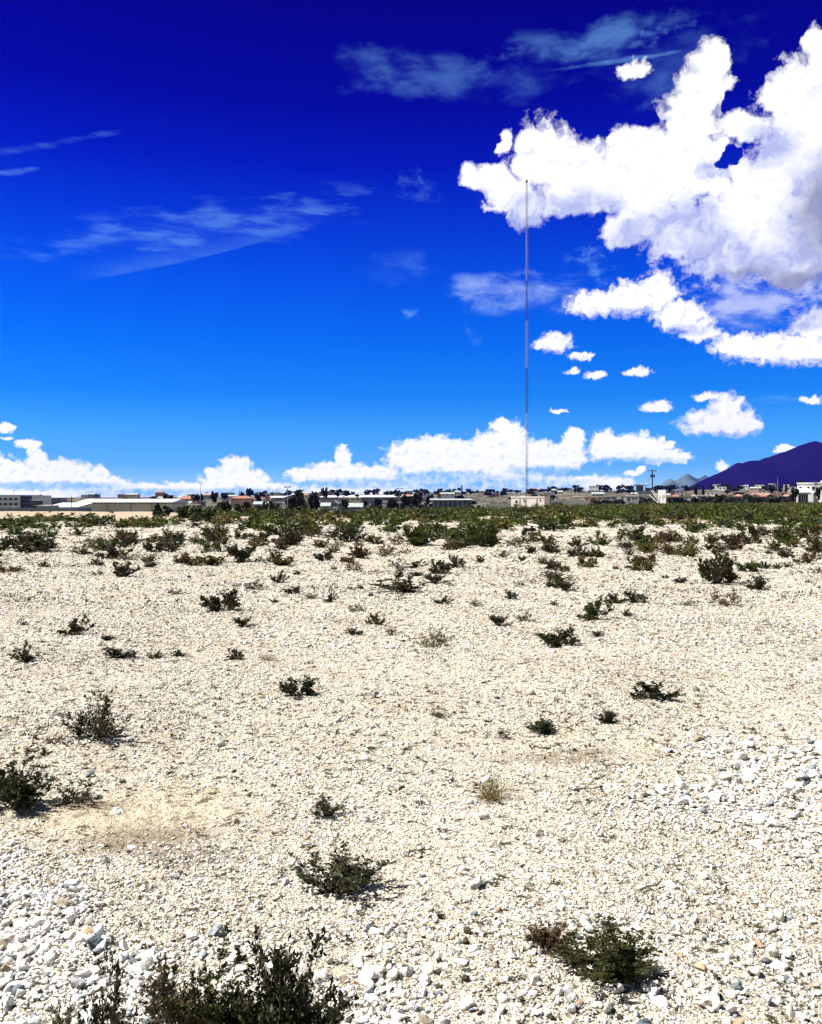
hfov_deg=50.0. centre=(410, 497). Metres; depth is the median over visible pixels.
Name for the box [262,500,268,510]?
tree
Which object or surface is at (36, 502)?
carport
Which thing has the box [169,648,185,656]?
desert shrub
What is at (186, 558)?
desert shrub
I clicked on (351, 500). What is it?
hillside house
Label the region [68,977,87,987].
rock
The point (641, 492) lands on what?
industrial building
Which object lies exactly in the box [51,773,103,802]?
desert shrub
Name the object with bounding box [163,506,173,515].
tree
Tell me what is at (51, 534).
desert shrub
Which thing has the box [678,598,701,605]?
desert shrub
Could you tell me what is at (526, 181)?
radio mast
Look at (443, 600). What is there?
desert shrub
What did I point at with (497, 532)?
desert shrub
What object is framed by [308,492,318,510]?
tree
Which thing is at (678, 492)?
hill building
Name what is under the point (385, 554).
desert shrub
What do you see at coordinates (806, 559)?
desert shrub
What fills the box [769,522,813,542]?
desert shrub
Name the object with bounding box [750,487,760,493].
hillside house
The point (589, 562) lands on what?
desert shrub
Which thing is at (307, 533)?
desert shrub
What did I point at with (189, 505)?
hillside house
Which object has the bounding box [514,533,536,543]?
desert shrub
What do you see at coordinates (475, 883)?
rock
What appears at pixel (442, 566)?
desert shrub
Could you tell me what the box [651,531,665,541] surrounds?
desert shrub
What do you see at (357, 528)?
desert shrub
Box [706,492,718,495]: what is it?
hillside house
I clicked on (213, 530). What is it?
desert shrub
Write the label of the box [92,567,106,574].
desert shrub
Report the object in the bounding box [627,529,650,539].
desert shrub
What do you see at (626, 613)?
desert shrub
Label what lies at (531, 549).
desert shrub
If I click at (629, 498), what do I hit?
house
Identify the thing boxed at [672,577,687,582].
desert shrub
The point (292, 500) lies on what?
tree
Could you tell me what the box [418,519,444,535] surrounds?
desert shrub
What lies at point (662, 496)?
wall slab
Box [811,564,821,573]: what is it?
desert shrub
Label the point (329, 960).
rock
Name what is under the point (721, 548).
desert shrub
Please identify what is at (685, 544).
desert shrub
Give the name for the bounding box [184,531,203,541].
desert shrub
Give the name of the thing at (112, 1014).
desert shrub
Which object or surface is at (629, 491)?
tree
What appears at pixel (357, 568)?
desert shrub
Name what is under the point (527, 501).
mast cabin
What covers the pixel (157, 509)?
tree
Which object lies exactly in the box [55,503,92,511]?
warehouse
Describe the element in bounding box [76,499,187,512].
warehouse
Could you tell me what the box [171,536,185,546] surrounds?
desert shrub
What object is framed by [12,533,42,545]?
desert shrub
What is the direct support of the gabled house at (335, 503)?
on the ground
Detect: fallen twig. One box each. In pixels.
[26,829,43,833]
[575,785,600,789]
[639,880,660,890]
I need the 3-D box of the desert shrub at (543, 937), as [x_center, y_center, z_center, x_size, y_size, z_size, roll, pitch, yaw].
[0.524,1.625,3.302,0.181,0.120,0.240,0,0,42]
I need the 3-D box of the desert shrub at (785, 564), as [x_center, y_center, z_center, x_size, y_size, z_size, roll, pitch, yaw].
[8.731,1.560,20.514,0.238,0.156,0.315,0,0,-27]
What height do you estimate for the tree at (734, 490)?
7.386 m
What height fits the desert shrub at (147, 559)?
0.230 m
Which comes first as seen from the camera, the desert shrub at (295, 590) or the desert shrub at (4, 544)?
the desert shrub at (295, 590)
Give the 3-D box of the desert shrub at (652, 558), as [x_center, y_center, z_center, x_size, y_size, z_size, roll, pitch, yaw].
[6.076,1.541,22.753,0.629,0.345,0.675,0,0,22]
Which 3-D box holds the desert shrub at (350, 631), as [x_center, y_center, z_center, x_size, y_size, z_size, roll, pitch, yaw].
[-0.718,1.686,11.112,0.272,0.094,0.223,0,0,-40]
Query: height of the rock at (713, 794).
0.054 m
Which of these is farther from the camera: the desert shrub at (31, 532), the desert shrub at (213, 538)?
the desert shrub at (31, 532)
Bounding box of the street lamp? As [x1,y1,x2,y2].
[284,486,290,507]
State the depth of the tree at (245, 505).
82.80 m
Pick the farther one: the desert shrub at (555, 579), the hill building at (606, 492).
the hill building at (606, 492)
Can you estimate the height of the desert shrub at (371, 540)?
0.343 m
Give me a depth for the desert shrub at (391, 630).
11.14 m
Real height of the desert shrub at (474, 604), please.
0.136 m
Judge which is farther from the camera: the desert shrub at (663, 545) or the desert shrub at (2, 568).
the desert shrub at (663, 545)
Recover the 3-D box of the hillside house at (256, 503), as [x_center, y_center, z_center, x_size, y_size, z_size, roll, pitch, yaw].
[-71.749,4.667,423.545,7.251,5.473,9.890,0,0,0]
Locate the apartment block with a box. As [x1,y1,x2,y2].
[51,498,66,504]
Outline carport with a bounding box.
[31,500,43,507]
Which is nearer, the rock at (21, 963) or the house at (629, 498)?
the rock at (21, 963)
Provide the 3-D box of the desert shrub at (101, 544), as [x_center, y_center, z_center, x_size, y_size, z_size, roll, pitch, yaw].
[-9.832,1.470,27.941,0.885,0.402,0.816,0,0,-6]
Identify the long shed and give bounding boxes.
[269,496,286,501]
[319,496,343,502]
[344,496,401,503]
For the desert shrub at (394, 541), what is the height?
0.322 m
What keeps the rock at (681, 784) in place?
on the ground
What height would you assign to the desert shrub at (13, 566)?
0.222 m
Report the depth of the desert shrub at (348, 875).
3.84 m
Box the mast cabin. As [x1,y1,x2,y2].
[511,496,549,509]
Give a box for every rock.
[0,964,10,971]
[15,957,29,971]
[66,911,77,924]
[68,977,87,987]
[86,770,93,776]
[86,934,101,946]
[99,854,109,862]
[113,807,122,812]
[169,873,179,879]
[282,877,288,884]
[307,887,319,893]
[325,957,332,963]
[370,690,378,697]
[470,875,481,889]
[611,982,624,993]
[670,931,683,936]
[675,774,690,790]
[697,991,720,1011]
[710,791,719,800]
[726,1001,736,1013]
[731,981,743,990]
[743,765,754,773]
[763,994,771,1005]
[795,769,811,780]
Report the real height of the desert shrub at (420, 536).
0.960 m
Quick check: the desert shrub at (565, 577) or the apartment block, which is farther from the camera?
the apartment block
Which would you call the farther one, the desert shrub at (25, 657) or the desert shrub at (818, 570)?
the desert shrub at (818, 570)
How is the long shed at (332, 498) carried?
on the ground
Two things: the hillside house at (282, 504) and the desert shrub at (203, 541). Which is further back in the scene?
the hillside house at (282, 504)
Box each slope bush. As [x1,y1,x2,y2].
[590,499,601,503]
[638,498,649,503]
[667,497,678,501]
[676,500,696,503]
[690,497,707,503]
[712,494,723,503]
[733,498,745,503]
[745,497,761,502]
[747,498,768,503]
[765,497,781,502]
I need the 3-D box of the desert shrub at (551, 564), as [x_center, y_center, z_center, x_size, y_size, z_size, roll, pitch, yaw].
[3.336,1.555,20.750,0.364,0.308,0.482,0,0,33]
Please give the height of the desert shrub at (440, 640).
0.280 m
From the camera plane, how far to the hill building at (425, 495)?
800.00 m
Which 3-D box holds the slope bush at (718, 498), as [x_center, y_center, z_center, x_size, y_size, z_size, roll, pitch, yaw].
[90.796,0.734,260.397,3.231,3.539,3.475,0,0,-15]
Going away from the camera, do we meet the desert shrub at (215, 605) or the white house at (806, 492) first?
the desert shrub at (215, 605)
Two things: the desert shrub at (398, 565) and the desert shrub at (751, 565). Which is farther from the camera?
the desert shrub at (398, 565)
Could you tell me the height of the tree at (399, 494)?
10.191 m
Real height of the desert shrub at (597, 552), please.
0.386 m
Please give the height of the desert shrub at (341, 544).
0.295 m
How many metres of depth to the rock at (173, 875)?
3.89 m
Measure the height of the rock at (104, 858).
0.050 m
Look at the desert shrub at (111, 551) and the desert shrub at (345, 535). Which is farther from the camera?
the desert shrub at (345, 535)
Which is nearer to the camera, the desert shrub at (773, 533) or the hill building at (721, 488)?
the desert shrub at (773, 533)
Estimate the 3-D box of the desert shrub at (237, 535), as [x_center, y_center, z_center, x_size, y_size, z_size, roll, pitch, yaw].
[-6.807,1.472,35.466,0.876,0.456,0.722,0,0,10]
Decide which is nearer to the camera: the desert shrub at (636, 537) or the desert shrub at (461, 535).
the desert shrub at (461, 535)
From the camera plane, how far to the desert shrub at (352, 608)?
13.04 m
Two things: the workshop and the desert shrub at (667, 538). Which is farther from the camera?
the workshop
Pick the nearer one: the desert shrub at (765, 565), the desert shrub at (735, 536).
the desert shrub at (765, 565)
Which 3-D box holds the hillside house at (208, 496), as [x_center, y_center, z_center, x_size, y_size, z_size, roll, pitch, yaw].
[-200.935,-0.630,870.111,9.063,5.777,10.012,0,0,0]
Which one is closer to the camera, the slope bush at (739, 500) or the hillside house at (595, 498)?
the slope bush at (739, 500)
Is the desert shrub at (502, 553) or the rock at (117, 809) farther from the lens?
the desert shrub at (502, 553)
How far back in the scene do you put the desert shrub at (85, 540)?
34.42 m
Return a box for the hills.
[660,474,707,489]
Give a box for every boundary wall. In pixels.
[0,507,77,510]
[485,503,510,508]
[550,502,562,505]
[552,500,589,505]
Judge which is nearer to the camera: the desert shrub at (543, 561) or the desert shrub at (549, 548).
the desert shrub at (543, 561)
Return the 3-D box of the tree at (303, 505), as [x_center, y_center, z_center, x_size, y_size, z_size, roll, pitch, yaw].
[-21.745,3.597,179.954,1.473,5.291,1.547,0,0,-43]
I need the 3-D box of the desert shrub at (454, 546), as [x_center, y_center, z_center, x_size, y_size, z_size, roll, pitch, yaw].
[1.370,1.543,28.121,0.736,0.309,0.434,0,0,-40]
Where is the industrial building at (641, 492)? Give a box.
[634,483,654,498]
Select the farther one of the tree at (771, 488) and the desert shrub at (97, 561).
the tree at (771, 488)
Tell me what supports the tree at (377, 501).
on the ground
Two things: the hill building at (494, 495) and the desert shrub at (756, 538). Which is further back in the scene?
the hill building at (494, 495)
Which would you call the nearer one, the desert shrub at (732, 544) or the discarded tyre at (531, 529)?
the desert shrub at (732, 544)
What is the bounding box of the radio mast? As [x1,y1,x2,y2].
[525,179,527,494]
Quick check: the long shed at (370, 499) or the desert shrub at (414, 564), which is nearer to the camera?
the desert shrub at (414, 564)
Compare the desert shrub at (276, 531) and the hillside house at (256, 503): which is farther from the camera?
the hillside house at (256, 503)
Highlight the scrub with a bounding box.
[0,501,821,534]
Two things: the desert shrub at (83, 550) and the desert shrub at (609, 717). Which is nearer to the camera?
the desert shrub at (609, 717)
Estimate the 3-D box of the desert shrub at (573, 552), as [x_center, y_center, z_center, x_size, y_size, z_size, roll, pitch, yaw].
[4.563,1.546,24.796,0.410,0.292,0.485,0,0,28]
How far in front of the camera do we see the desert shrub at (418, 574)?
19.28 m
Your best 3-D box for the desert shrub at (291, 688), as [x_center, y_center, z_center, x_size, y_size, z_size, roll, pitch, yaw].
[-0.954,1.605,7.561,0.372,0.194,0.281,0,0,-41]
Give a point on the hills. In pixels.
(689, 480)
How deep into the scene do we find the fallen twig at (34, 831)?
4.44 m
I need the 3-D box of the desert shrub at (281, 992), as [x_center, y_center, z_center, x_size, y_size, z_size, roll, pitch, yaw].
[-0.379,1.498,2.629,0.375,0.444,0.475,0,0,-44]
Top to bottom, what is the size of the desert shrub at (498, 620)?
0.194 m
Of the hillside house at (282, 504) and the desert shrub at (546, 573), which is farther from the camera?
the hillside house at (282, 504)
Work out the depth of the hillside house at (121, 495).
975.92 m
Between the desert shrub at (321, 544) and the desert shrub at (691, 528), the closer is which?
the desert shrub at (321, 544)
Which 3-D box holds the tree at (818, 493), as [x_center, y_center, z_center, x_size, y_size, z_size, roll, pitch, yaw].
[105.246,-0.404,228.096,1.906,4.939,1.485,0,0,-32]
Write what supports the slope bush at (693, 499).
on the ground
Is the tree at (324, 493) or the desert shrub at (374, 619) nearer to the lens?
the desert shrub at (374, 619)
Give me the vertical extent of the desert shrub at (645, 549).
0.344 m
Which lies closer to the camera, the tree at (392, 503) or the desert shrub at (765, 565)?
the desert shrub at (765, 565)
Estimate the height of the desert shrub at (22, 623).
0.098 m
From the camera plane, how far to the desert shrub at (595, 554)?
25.04 m
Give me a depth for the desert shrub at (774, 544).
29.02 m
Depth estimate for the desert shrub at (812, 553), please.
23.64 m
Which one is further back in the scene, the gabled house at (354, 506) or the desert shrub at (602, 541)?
the gabled house at (354, 506)
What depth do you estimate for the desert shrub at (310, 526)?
39.45 m
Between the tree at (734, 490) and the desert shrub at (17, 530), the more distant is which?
the tree at (734, 490)
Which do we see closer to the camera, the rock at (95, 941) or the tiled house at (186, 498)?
the rock at (95, 941)
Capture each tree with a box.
[152,503,162,516]
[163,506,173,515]
[175,505,188,518]
[186,505,201,516]
[210,491,218,502]
[216,500,231,513]
[220,493,227,499]
[233,501,250,513]
[245,488,253,496]
[255,492,260,500]
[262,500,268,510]
[268,501,279,510]
[285,495,296,508]
[295,490,304,511]
[300,503,307,510]
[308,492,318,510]
[321,487,327,501]
[341,498,348,509]
[374,498,382,507]
[386,498,397,509]
[394,492,402,496]
[400,494,411,508]
[411,493,421,507]
[426,496,430,506]
[456,495,465,498]
[624,489,634,494]
[729,488,739,492]
[768,485,775,494]
[789,487,799,502]
[814,487,820,501]
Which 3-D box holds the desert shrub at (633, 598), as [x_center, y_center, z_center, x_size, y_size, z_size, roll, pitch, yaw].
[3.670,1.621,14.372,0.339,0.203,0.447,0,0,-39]
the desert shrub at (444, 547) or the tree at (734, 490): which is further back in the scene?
the tree at (734, 490)
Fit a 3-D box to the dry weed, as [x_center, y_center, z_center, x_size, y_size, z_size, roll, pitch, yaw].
[0.467,1.573,5.029,0.317,0.344,0.327,0,0,40]
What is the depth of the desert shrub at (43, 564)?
21.12 m
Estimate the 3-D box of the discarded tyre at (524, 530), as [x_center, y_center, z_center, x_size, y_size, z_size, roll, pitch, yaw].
[5.037,1.521,39.151,0.119,0.386,0.386,23,11,28]
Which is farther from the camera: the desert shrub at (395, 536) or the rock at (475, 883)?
the desert shrub at (395, 536)
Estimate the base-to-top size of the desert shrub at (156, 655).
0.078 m
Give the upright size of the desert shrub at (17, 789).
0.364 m
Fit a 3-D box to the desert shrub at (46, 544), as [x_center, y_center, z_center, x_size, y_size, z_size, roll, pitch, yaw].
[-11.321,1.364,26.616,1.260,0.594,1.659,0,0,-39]
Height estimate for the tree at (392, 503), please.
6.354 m
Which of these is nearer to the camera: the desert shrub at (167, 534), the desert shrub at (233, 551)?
the desert shrub at (233, 551)
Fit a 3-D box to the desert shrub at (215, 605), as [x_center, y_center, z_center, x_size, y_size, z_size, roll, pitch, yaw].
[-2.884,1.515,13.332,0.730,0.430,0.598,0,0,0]
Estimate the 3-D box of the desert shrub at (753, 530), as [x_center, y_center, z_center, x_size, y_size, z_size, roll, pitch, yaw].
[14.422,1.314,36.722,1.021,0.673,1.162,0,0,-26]
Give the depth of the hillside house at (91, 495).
1009.94 m
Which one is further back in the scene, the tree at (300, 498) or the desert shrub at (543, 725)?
the tree at (300, 498)
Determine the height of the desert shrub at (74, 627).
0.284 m
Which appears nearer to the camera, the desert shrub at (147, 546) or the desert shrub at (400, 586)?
the desert shrub at (400, 586)
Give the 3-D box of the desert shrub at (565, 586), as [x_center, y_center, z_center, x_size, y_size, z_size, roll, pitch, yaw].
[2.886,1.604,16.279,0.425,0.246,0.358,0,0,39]
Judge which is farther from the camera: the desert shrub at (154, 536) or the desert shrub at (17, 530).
the desert shrub at (17, 530)
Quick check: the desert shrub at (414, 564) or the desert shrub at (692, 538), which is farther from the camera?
the desert shrub at (692, 538)
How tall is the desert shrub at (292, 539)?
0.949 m
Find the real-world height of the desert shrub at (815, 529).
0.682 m
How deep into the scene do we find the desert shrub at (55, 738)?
5.95 m
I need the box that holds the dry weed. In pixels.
[461,742,515,806]
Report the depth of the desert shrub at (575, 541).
30.84 m
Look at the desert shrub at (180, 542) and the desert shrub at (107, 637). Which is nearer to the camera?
the desert shrub at (107, 637)
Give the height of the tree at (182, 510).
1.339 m
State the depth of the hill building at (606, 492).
899.32 m
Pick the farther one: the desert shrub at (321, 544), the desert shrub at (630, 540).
the desert shrub at (630, 540)
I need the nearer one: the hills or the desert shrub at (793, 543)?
the desert shrub at (793, 543)
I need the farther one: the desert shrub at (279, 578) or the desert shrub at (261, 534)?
the desert shrub at (261, 534)
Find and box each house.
[88,493,95,497]
[118,494,125,497]
[126,493,139,497]
[155,491,164,496]
[177,496,199,503]
[187,504,201,508]
[202,494,211,498]
[226,495,236,499]
[230,496,252,506]
[253,501,268,511]
[273,502,285,506]
[320,503,331,510]
[331,501,339,509]
[346,498,361,502]
[348,503,363,510]
[441,492,454,498]
[584,497,602,502]
[589,486,598,490]
[591,492,603,496]
[599,496,616,500]
[626,495,638,503]
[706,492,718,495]
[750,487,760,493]
[796,481,821,502]
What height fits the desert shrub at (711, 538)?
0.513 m
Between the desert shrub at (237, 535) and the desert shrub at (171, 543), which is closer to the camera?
the desert shrub at (171, 543)
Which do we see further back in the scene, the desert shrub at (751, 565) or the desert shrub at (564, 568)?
the desert shrub at (564, 568)
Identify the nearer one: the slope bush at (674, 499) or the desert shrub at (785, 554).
the desert shrub at (785, 554)
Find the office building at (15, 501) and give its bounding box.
[0,490,50,507]
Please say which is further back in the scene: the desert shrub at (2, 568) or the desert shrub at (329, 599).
the desert shrub at (2, 568)
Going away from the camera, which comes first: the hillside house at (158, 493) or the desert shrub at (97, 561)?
the desert shrub at (97, 561)
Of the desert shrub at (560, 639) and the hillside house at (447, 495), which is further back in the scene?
the hillside house at (447, 495)
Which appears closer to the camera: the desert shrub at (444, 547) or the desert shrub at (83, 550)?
the desert shrub at (83, 550)
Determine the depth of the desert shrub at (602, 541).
32.29 m
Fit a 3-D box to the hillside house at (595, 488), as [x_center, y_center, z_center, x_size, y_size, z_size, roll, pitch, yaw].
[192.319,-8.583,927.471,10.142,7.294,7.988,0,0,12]
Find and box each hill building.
[423,493,433,498]
[489,493,498,496]
[594,491,615,492]
[656,490,683,495]
[718,487,725,490]
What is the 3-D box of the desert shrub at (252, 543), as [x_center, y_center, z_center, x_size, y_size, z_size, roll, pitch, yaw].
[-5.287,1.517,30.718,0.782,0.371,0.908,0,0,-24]
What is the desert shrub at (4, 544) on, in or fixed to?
on the ground
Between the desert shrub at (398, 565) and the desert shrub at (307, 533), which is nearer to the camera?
the desert shrub at (398, 565)
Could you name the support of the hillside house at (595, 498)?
on the ground
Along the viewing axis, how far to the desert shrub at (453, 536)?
33.93 m
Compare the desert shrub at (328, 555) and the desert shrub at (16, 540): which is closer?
the desert shrub at (328, 555)
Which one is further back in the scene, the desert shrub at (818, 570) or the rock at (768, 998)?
the desert shrub at (818, 570)
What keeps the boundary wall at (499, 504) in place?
on the ground
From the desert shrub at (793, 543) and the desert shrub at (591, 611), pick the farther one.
the desert shrub at (793, 543)
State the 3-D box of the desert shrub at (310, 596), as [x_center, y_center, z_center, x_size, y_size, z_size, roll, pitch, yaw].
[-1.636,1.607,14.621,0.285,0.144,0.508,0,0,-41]
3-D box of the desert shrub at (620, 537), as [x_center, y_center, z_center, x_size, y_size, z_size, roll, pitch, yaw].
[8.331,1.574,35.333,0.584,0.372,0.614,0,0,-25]
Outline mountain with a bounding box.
[681,441,821,489]
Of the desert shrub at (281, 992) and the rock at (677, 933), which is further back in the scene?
the rock at (677, 933)
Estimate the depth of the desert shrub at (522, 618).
12.20 m
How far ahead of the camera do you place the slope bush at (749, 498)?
251.82 m
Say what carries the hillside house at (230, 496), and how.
on the ground
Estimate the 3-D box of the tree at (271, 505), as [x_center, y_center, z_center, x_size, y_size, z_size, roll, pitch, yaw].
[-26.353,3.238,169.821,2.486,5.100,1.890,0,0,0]
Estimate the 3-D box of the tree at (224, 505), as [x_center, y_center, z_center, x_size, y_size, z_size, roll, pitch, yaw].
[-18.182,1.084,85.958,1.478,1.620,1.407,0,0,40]
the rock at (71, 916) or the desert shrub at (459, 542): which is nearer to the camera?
the rock at (71, 916)
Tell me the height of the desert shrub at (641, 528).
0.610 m
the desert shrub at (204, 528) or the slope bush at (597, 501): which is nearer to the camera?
the desert shrub at (204, 528)
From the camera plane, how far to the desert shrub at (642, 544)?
28.73 m
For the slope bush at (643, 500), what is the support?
on the ground
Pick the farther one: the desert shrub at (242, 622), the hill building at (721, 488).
the hill building at (721, 488)
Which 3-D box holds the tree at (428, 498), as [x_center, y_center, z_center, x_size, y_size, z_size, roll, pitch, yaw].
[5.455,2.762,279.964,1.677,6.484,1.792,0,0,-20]
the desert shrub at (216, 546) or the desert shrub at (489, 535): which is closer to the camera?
the desert shrub at (216, 546)
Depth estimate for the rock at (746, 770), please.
5.46 m
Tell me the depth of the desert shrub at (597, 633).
10.52 m
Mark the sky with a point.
(269, 246)
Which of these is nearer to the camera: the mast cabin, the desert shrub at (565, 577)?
the desert shrub at (565, 577)
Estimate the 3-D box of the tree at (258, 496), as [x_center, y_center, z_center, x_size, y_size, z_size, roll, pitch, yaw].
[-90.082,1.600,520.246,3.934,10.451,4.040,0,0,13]
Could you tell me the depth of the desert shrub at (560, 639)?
10.04 m
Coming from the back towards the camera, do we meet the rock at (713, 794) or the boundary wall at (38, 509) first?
the boundary wall at (38, 509)
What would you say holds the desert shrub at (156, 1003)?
on the ground
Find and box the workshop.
[638,496,653,502]
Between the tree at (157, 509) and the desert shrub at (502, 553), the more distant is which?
the tree at (157, 509)
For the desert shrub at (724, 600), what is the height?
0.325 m
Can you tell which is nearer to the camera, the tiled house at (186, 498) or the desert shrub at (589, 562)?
the desert shrub at (589, 562)
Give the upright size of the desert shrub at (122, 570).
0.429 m
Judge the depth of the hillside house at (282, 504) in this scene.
592.50 m
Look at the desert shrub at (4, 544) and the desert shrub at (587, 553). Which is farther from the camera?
the desert shrub at (4, 544)
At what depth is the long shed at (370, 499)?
640.00 m
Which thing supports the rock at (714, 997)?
on the ground
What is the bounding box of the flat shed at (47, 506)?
[36,505,59,507]
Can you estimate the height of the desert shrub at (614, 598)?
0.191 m
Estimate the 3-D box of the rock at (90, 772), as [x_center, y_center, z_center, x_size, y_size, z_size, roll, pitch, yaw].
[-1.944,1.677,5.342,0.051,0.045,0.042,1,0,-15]
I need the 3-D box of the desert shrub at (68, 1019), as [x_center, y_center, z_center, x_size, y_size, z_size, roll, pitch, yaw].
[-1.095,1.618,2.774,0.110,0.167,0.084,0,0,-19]
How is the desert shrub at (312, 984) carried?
on the ground
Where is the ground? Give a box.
[0,488,821,1023]
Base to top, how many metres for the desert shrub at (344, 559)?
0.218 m
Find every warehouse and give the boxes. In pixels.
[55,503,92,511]
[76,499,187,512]
[429,499,471,509]
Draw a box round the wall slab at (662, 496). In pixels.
[649,490,666,503]
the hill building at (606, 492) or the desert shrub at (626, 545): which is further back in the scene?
the hill building at (606, 492)
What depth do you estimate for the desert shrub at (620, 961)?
3.04 m
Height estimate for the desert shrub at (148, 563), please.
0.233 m
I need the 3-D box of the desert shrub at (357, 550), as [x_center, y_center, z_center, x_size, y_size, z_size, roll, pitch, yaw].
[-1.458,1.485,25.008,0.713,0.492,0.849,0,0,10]
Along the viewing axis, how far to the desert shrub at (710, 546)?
29.70 m
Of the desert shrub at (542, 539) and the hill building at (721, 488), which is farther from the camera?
the hill building at (721, 488)
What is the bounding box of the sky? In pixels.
[0,0,821,497]
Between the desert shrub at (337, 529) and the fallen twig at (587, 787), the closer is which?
the fallen twig at (587, 787)
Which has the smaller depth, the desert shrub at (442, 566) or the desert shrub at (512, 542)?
the desert shrub at (442, 566)
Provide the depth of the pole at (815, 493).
224.97 m
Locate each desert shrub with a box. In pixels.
[0,535,19,550]
[0,562,28,571]
[0,565,24,571]
[0,733,56,810]
[1,533,31,545]
[5,526,26,534]
[6,639,41,661]
[9,533,58,552]
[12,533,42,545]
[13,618,29,624]
[24,529,38,535]
[37,561,48,566]
[38,526,59,536]
[45,733,66,743]
[45,985,75,1023]
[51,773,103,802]
[57,613,95,635]
[61,683,133,737]
[67,526,90,534]
[70,543,97,554]
[75,936,142,1023]
[78,537,96,545]
[83,534,104,542]
[88,558,105,564]
[89,538,112,549]
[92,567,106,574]
[94,537,134,558]
[101,632,115,639]
[101,647,140,657]
[108,546,141,558]
[109,529,128,537]
[111,961,229,1023]
[112,536,140,545]
[112,557,141,575]
[115,530,145,540]
[140,538,166,551]
[140,554,160,561]
[142,947,209,1020]
[143,558,157,566]
[144,533,159,540]
[147,649,166,657]
[148,922,249,1023]
[154,530,187,542]
[158,528,186,538]
[163,537,180,548]
[163,544,179,551]
[164,586,186,593]
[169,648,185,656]
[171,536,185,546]
[173,552,195,562]
[178,554,202,565]
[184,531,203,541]
[193,535,210,543]
[193,546,229,564]
[197,522,231,535]
[198,538,221,551]
[199,584,241,611]
[202,509,216,521]
[202,527,216,536]
[202,531,218,541]
[203,530,231,539]
[220,537,235,543]
[220,924,359,1023]
[221,540,271,562]
[223,973,286,1023]
[226,648,244,659]
[232,616,257,626]
[234,529,250,538]
[244,578,268,589]
[245,536,269,545]
[248,529,271,540]
[255,653,277,660]
[265,526,279,534]
[267,549,297,564]
[270,570,289,581]
[271,520,303,545]
[273,540,290,549]
[274,676,319,695]
[283,586,300,594]
[284,833,399,894]
[297,976,331,1023]
[301,522,320,533]
[303,524,326,536]
[303,591,323,598]
[309,792,350,817]
[310,537,339,547]
[313,548,334,560]
[319,525,340,536]
[324,590,338,602]
[325,545,339,551]
[329,524,368,541]
[332,540,348,546]
[339,554,354,561]
[344,558,362,570]
[345,628,365,634]
[346,542,372,557]
[347,602,367,611]
[351,523,364,534]
[364,612,386,623]
[365,535,384,543]
[367,570,428,591]
[372,547,399,555]
[375,540,399,554]
[384,622,401,634]
[388,531,403,541]
[388,555,409,569]
[391,538,404,544]
[399,531,428,543]
[399,543,414,553]
[401,518,452,544]
[407,559,428,567]
[409,570,424,575]
[411,525,433,537]
[414,625,455,646]
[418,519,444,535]
[422,573,452,583]
[428,559,451,574]
[430,706,451,717]
[432,595,453,603]
[440,542,450,549]
[441,523,466,540]
[443,541,461,549]
[446,538,464,546]
[448,554,465,567]
[456,536,472,547]
[457,529,486,545]
[463,514,500,546]
[466,598,483,605]
[471,555,486,561]
[477,523,502,537]
[488,613,513,625]
[492,544,512,556]
[497,727,510,739]
[499,536,523,544]
[505,590,517,598]
[510,610,539,620]
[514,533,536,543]
[514,555,526,560]
[521,530,540,541]
[523,918,584,955]
[524,713,556,732]
[525,544,537,552]
[533,532,560,543]
[533,556,549,563]
[533,624,580,647]
[538,569,574,581]
[539,536,563,552]
[543,569,557,576]
[545,557,562,569]
[546,572,562,587]
[546,914,661,987]
[549,600,559,605]
[555,579,578,590]
[558,564,570,571]
[567,535,591,546]
[567,548,580,556]
[576,594,614,620]
[577,547,591,556]
[577,551,597,566]
[585,549,607,556]
[586,530,613,545]
[591,546,603,556]
[592,630,606,635]
[594,706,619,723]
[603,593,626,602]
[613,532,626,540]
[614,525,645,537]
[614,534,638,545]
[616,537,634,547]
[621,609,633,615]
[623,546,633,554]
[624,590,648,602]
[625,556,653,570]
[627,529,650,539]
[629,681,684,700]
[635,542,656,552]
[635,551,656,563]
[636,534,659,545]
[637,536,662,551]
[647,539,677,550]
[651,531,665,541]
[656,535,673,543]
[657,526,688,541]
[659,544,682,554]
[669,544,696,555]
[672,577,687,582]
[676,537,702,549]
[677,543,699,556]
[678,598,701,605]
[680,521,710,532]
[683,534,700,542]
[693,546,740,582]
[699,542,715,549]
[702,532,723,543]
[710,546,729,550]
[712,587,741,605]
[716,529,750,543]
[716,536,745,550]
[735,558,761,571]
[737,532,762,543]
[740,570,773,589]
[743,521,770,535]
[754,535,789,549]
[758,561,773,568]
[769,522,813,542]
[771,526,793,536]
[773,563,782,568]
[776,544,798,557]
[780,562,793,566]
[785,538,798,546]
[792,550,821,563]
[794,522,821,537]
[799,544,820,558]
[800,531,821,551]
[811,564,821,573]
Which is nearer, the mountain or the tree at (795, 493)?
the tree at (795, 493)
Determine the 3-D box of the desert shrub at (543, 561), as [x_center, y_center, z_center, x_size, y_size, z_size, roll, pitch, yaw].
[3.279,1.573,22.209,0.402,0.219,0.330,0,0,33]
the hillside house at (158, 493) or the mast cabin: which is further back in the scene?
the hillside house at (158, 493)
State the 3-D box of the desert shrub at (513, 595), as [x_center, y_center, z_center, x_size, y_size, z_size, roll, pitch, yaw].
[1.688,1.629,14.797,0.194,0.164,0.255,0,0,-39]
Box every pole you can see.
[648,469,656,503]
[814,483,817,501]
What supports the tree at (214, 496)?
on the ground
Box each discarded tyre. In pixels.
[521,528,526,535]
[527,528,535,531]

